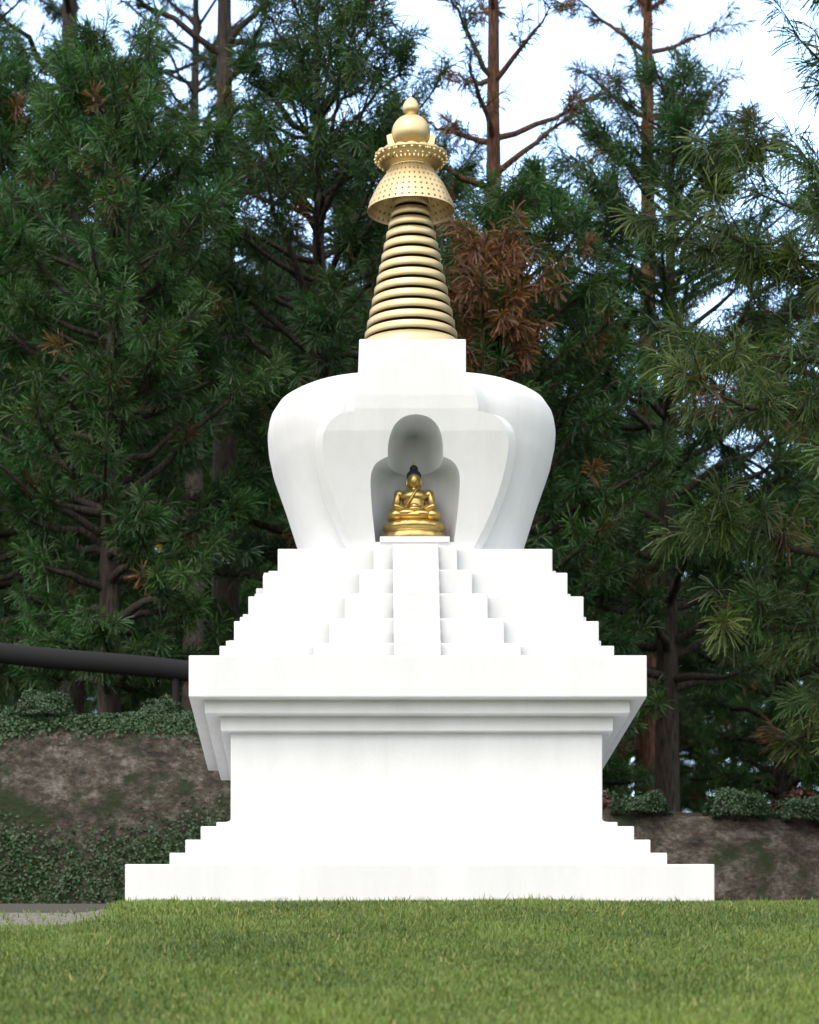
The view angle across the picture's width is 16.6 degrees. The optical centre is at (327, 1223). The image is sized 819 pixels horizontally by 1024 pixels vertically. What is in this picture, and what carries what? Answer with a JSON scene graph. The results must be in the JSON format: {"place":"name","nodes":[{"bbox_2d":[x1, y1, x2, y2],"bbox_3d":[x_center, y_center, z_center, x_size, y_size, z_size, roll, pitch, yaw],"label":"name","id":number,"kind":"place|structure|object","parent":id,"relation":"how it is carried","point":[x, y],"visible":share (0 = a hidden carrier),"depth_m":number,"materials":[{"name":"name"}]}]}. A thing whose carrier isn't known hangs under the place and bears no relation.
{"place":"outdoors","nodes":[
{"label":"outdoors","id":0,"kind":"place"},
{"bbox_2d":[140,532,245,564],"bbox_3d":[-2.900,-13.675,56.449,3.002,0.738,0.068,0,0,-30],"label":"branch","id":1,"kind":"object","parent":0,"point":[159,548],"visible":0.06,"depth_m":56.29,"materials":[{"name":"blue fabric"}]},
{"bbox_2d":[0,892,818,1023],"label":"lawn grass","id":2,"kind":"structure","parent":0,"point":[522,960],"depth_m":22.22,"materials":[{"name":"green plant"}]},
{"bbox_2d":[0,719,818,1021],"bbox_3d":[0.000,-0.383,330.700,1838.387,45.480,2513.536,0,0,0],"label":"terrain","id":3,"kind":"structure","parent":0,"point":[71,783],"depth_m":43.04,"materials":[{"name":"brown soil"}]},
{"bbox_2d":[0,0,56,173],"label":"pine tree","id":4,"kind":"object","parent":3,"relation":"on","point":[16,5],"visible":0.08,"depth_m":76.61,"materials":[{"name":"green plant"}]},
{"bbox_2d":[12,689,75,715],"bbox_3d":[-4.436,-7.982,43.568,0.958,0.562,1.034,0,0,-34],"label":"shrub","id":5,"kind":"object","parent":3,"relation":"on","point":[48,703],"visible":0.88,"depth_m":43.29,"materials":[{"name":"green plant"}]},
{"bbox_2d":[0,904,109,912],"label":"path kerb","id":6,"kind":"structure","parent":3,"relation":"on","point":[32,908],"depth_m":30.18,"materials":[{"name":"grey concrete"}]},
{"bbox_2d":[1,342,160,711],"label":"pine tree","id":7,"kind":"object","parent":3,"relation":"on","point":[85,684],"depth_m":100.08,"materials":[{"name":"green plant"}]},
{"bbox_2d":[0,10,172,705],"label":"pine tree","id":8,"kind":"object","parent":3,"relation":"on","point":[19,65],"visible":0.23,"depth_m":53.96,"materials":[{"name":"green plant"}]},
{"bbox_2d":[0,277,184,713],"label":"pine tree","id":9,"kind":"object","parent":3,"relation":"on","point":[88,691],"visible":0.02,"depth_m":87.41,"materials":[{"name":"green plant"}]},
{"bbox_2d":[0,642,188,705],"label":"handrail","id":10,"kind":"object","parent":3,"relation":"on","point":[175,671],"visible":0.52,"depth_m":46.16,"materials":[{"name":"black metal"}]},
{"bbox_2d":[0,705,230,903],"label":"bank ivy","id":11,"kind":"object","parent":3,"relation":"on","point":[97,720],"visible":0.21,"depth_m":42.68,"materials":[{"name":"green plant"}]},
{"bbox_2d":[0,25,234,713],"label":"pine tree","id":12,"kind":"object","parent":3,"relation":"on","point":[75,691],"visible":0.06,"depth_m":60.20,"materials":[{"name":"green plant"}]},
{"bbox_2d":[0,0,236,703],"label":"pine tree","id":13,"kind":"object","parent":3,"relation":"on","point":[64,9],"visible":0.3,"depth_m":68.76,"materials":[{"name":"green plant"}]},
{"bbox_2d":[89,549,159,711],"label":"pine tree","id":14,"kind":"object","parent":3,"relation":"on","point":[122,710],"depth_m":109.23,"materials":[{"name":"green plant"}]},
{"bbox_2d":[0,0,296,712],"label":"pine tree","id":15,"kind":"object","parent":3,"relation":"on","point":[93,78],"visible":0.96,"depth_m":49.49,"materials":[{"name":"green plant"}]},
{"bbox_2d":[138,694,183,712],"bbox_3d":[-2.608,-8.011,43.868,0.723,0.448,0.783,0,0,22],"label":"shrub","id":16,"kind":"object","parent":3,"relation":"on","point":[168,703],"visible":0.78,"depth_m":43.65,"materials":[{"name":"green plant"}]},
{"bbox_2d":[84,217,258,710],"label":"pine tree","id":17,"kind":"object","parent":3,"relation":"on","point":[132,708],"depth_m":100.93,"materials":[{"name":"green plant"}]},
{"bbox_2d":[82,231,267,710],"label":"pine tree","id":18,"kind":"object","parent":3,"relation":"on","point":[208,458],"visible":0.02,"depth_m":90.13,"materials":[{"name":"green plant"}]},
{"bbox_2d":[91,0,309,709],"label":"pine tree","id":19,"kind":"object","parent":3,"relation":"on","point":[193,86],"visible":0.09,"depth_m":83.48,"materials":[{"name":"green plant"}]},
{"bbox_2d":[125,349,289,645],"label":"pine tree","id":20,"kind":"object","parent":3,"relation":"on","point":[238,523],"depth_m":98.78,"materials":[{"name":"green plant"}]},
{"bbox_2d":[114,0,351,654],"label":"pine tree","id":21,"kind":"object","parent":3,"relation":"on","point":[225,452],"visible":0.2,"depth_m":63.48,"materials":[{"name":"green plant"}]},
{"bbox_2d":[157,222,371,705],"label":"pine tree","id":22,"kind":"object","parent":3,"relation":"on","point":[244,590],"visible":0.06,"depth_m":87.80,"materials":[{"name":"green plant"}]},
{"bbox_2d":[119,0,488,639],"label":"pine tree","id":23,"kind":"object","parent":3,"relation":"on","point":[315,325],"visible":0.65,"depth_m":51.56,"materials":[{"name":"green plant"}]},
{"bbox_2d":[271,246,473,477],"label":"pine tree","id":24,"kind":"object","parent":3,"relation":"on","point":[350,286],"depth_m":101.22,"materials":[{"name":"green plant"}]},
{"bbox_2d":[229,67,566,572],"bbox_3d":[1.748,-16.285,62.776,7.768,18.713,7.754,0,0,-35],"label":"pine tree","id":25,"kind":"object","parent":3,"relation":"on","point":[467,168],"visible":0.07,"depth_m":62.09,"materials":[{"name":"green plant"}]},
{"bbox_2d":[125,339,713,901],"bbox_3d":[1.000,-6.926,33.700,6.398,6.975,6.398,0,0,0],"label":"stupa base","id":26,"kind":"object","parent":3,"relation":"on","point":[421,721],"visible":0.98,"depth_m":31.50,"materials":[{"name":"white paint"}]},
{"bbox_2d":[365,97,457,338],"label":"stupa spire","id":27,"kind":"structure","parent":26,"relation":"on","point":[411,299],"depth_m":33.40,"materials":[{"name":"gold metal"}]},
{"bbox_2d":[268,345,555,548],"bbox_3d":[1.000,-8.806,33.614,3.430,2.335,3.603,0,0,0],"label":"stupa dome","id":28,"kind":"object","parent":26,"relation":"on","point":[346,451],"visible":0.86,"depth_m":32.20,"materials":[{"name":"white paint"}]},
{"bbox_2d":[380,536,449,541],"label":"statue plinth","id":29,"kind":"structure","parent":28,"relation":"in","point":[414,538],"depth_m":32.23,"materials":[{"name":"white paint"}]},
{"bbox_2d":[382,462,445,535],"bbox_3d":[1.000,-8.357,32.540,0.752,0.944,0.541,0,0,0],"label":"buddha statue","id":30,"kind":"object","parent":29,"relation":"on","point":[413,514],"visible":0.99,"depth_m":32.39,"materials":[{"name":"gold metal"}]},
{"bbox_2d":[288,249,554,537],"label":"pine tree","id":31,"kind":"object","parent":3,"relation":"on","point":[369,305],"depth_m":92.85,"materials":[{"name":"green plant"}]},
{"bbox_2d":[435,200,572,382],"bbox_3d":[2.662,-11.780,49.210,2.968,12.355,2.807,0,0,-23],"label":"foliage","id":32,"kind":"object","parent":3,"relation":"on","point":[508,252],"visible":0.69,"depth_m":48.98,"materials":[{"name":"red plant"}]},
{"bbox_2d":[365,0,647,376],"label":"pine tree","id":33,"kind":"object","parent":3,"relation":"on","point":[493,72],"visible":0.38,"depth_m":56.55,"materials":[{"name":"red plant"}]},
{"bbox_2d":[356,146,685,771],"bbox_3d":[3.082,-12.788,51.328,7.139,13.808,6.404,0,0,-16],"label":"pine tree","id":34,"kind":"object","parent":3,"relation":"on","point":[609,499],"visible":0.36,"depth_m":50.55,"materials":[{"name":"green plant"}]},
{"bbox_2d":[535,438,634,796],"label":"pine tree","id":35,"kind":"object","parent":3,"relation":"on","point":[628,788],"depth_m":88.38,"materials":[{"name":"green plant"}]},
{"bbox_2d":[471,270,709,805],"bbox_3d":[5.142,-14.785,64.591,7.078,15.262,7.890,0,0,20],"label":"pine tree","id":36,"kind":"object","parent":3,"relation":"on","point":[611,778],"visible":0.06,"depth_m":64.38,"materials":[{"name":"green plant"}]},
{"bbox_2d":[602,788,616,808],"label":"undergrowth","id":37,"kind":"object","parent":3,"relation":"on","point":[613,793],"visible":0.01,"depth_m":48.05,"materials":[{"name":"green plant"}]},
{"bbox_2d":[602,790,620,809],"bbox_3d":[4.311,-6.870,46.659,1.814,0.772,1.871,0,0,-2],"label":"bracken shrub","id":38,"kind":"object","parent":3,"relation":"on","point":[606,803],"visible":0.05,"depth_m":46.04,"materials":[{"name":"brown plant"}]},
{"bbox_2d":[609,789,673,818],"bbox_3d":[4.942,-6.571,44.209,0.978,0.559,0.904,0,0,-40],"label":"green shrub","id":39,"kind":"object","parent":3,"relation":"on","point":[646,803],"visible":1,"depth_m":44.00,"materials":[{"name":"green plant"}]},
{"bbox_2d":[548,0,756,799],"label":"pine tree","id":40,"kind":"object","parent":3,"relation":"on","point":[645,755],"visible":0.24,"depth_m":66.53,"materials":[{"name":"red plant"}]},
{"bbox_2d":[489,41,818,811],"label":"pine tree","id":41,"kind":"object","parent":3,"relation":"on","point":[673,643],"visible":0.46,"depth_m":53.98,"materials":[{"name":"green plant"}]},
{"bbox_2d":[608,598,721,812],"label":"pine tree","id":42,"kind":"object","parent":3,"relation":"on","point":[632,789],"depth_m":113.36,"materials":[{"name":"green plant"}]},
{"bbox_2d":[585,375,761,793],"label":"pine tree","id":43,"kind":"object","parent":3,"relation":"on","point":[685,698],"visible":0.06,"depth_m":92.98,"materials":[{"name":"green plant"}]},
{"bbox_2d":[626,515,772,812],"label":"pine tree","id":44,"kind":"object","parent":3,"relation":"on","point":[694,801],"visible":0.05,"depth_m":100.00,"materials":[{"name":"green plant"}]},
{"bbox_2d":[607,0,818,778],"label":"pine tree","id":45,"kind":"object","parent":3,"relation":"on","point":[777,267],"visible":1,"depth_m":42.52,"materials":[{"name":"green plant"}]},
{"bbox_2d":[624,286,818,805],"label":"pine tree","id":46,"kind":"object","parent":3,"relation":"on","point":[779,782],"visible":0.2,"depth_m":58.55,"materials":[{"name":"green plant"}]},
{"bbox_2d":[682,609,773,800],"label":"pine tree","id":47,"kind":"object","parent":3,"relation":"on","point":[725,756],"depth_m":116.83,"materials":[{"name":"green plant"}]},
{"bbox_2d":[702,786,773,821],"bbox_3d":[6.483,-6.571,44.372,1.064,0.703,1.148,0,0,-10],"label":"green shrub","id":48,"kind":"object","parent":3,"relation":"on","point":[738,803],"visible":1,"depth_m":44.04,"materials":[{"name":"green plant"}]},
{"bbox_2d":[679,476,818,813],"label":"pine tree","id":49,"kind":"object","parent":3,"relation":"on","point":[697,720],"visible":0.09,"depth_m":90.16,"materials":[{"name":"green plant"}]},
{"bbox_2d":[740,786,816,817],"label":"undergrowth","id":50,"kind":"object","parent":3,"relation":"on","point":[801,794],"visible":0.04,"depth_m":57.11,"materials":[{"name":"green plant"}]},
{"bbox_2d":[745,463,818,794],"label":"pine tree","id":51,"kind":"object","parent":3,"relation":"on","point":[802,681],"depth_m":105.40,"materials":[{"name":"green plant"}]},
{"bbox_2d":[769,795,818,827],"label":"shrub","id":52,"kind":"object","parent":3,"relation":"on","point":[794,807],"visible":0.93,"depth_m":44.13,"materials":[{"name":"green plant"}]},
{"bbox_2d":[1,0,818,812],"label":"sky","id":53,"kind":"structure","parent":0,"point":[539,81],"materials":[{"name":"white"}]}
]}

